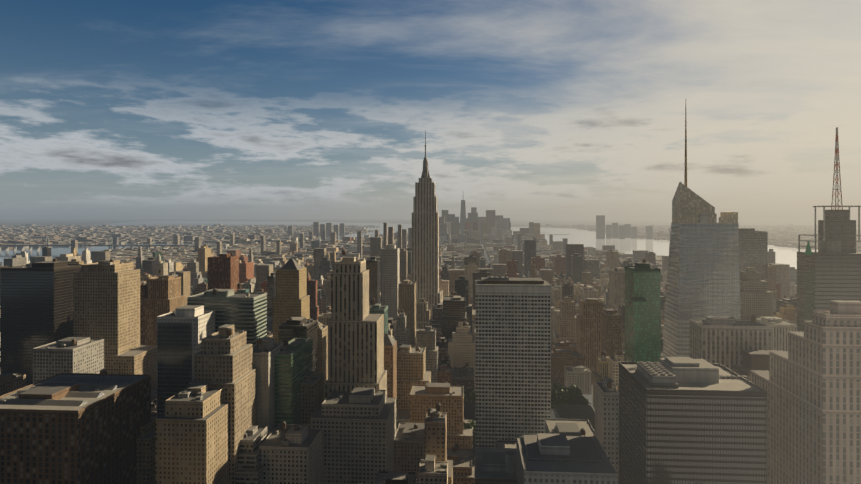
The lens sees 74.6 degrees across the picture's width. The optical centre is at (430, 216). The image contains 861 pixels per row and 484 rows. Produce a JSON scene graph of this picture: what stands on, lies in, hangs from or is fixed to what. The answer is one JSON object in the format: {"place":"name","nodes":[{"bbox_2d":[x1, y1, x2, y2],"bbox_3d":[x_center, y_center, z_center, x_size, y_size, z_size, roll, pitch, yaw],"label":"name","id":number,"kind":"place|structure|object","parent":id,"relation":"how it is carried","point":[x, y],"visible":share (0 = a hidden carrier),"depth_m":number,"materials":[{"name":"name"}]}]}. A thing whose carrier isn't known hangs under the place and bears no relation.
{"place":"outdoors","nodes":[
{"label":"outdoors","id":0,"kind":"place"},
{"bbox_2d":[0,221,817,453],"bbox_3d":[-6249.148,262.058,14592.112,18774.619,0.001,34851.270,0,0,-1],"label":"harbour water","id":1,"kind":"structure","parent":0,"point":[783,255],"depth_m":5471.86,"materials":[{"name":"grey liquid"}]},
{"bbox_2d":[0,219,860,226],"bbox_3d":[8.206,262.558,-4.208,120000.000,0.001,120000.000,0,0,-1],"label":"ground","id":2,"kind":"structure","parent":0,"point":[79,222],"depth_m":29316.15,"materials":[{"name":"grey"}]},
{"bbox_2d":[0,238,226,250],"bbox_3d":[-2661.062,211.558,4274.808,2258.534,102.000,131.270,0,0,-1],"label":"williamsburg bridge","id":3,"kind":"structure","parent":2,"relation":"on","point":[48,245],"depth_m":4260.68,"materials":[{"name":"grey metal"}]},
{"bbox_2d":[71,199,670,257],"bbox_3d":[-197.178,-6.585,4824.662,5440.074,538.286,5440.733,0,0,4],"label":"skyline","id":4,"kind":"structure","parent":2,"relation":"on","point":[491,218],"depth_m":5602.59},
{"bbox_2d":[0,104,860,483],"bbox_3d":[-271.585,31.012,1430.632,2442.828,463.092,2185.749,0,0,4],"label":"skyscrapers","id":5,"kind":"structure","parent":2,"relation":"on","point":[738,382],"depth_m":526.03,"materials":[{"name":"beige concrete"}]},
{"bbox_2d":[0,224,860,252],"bbox_3d":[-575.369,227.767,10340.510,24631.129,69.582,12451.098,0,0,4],"label":"boroughs","id":6,"kind":"object","parent":2,"relation":"on","point":[783,235],"visible":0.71,"depth_m":8274.89,"materials":[{"name":"grey concrete"}]},
{"bbox_2d":[0,0,860,218],"label":"sky","id":7,"kind":"structure","parent":0,"point":[110,109],"materials":[{"name":"blue"}]},
{"bbox_3d":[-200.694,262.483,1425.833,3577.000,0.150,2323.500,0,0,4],"label":"pavements","id":8,"kind":"structure","parent":0,"visible":0},
{"bbox_2d":[0,221,796,483],"bbox_3d":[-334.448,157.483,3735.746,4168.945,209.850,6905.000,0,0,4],"label":"city blocks","id":9,"kind":"structure","parent":8,"relation":"on","point":[446,335],"depth_m":1393.35,"materials":[{"name":"concrete"}]},
{"bbox_2d":[551,383,588,411],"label":"avenue grove trees","id":10,"kind":"object","parent":8,"relation":"on","point":[562,394],"visible":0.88,"depth_m":772.37,"materials":[{"name":"green plant"}]},
{"label":"park paths","id":11,"kind":"structure","parent":0,"visible":0},
{"bbox_2d":[463,388,475,436],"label":"trees","id":12,"kind":"object","parent":11,"relation":"on","point":[472,397],"visible":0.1,"depth_m":774.52,"materials":[{"name":"green plant"}]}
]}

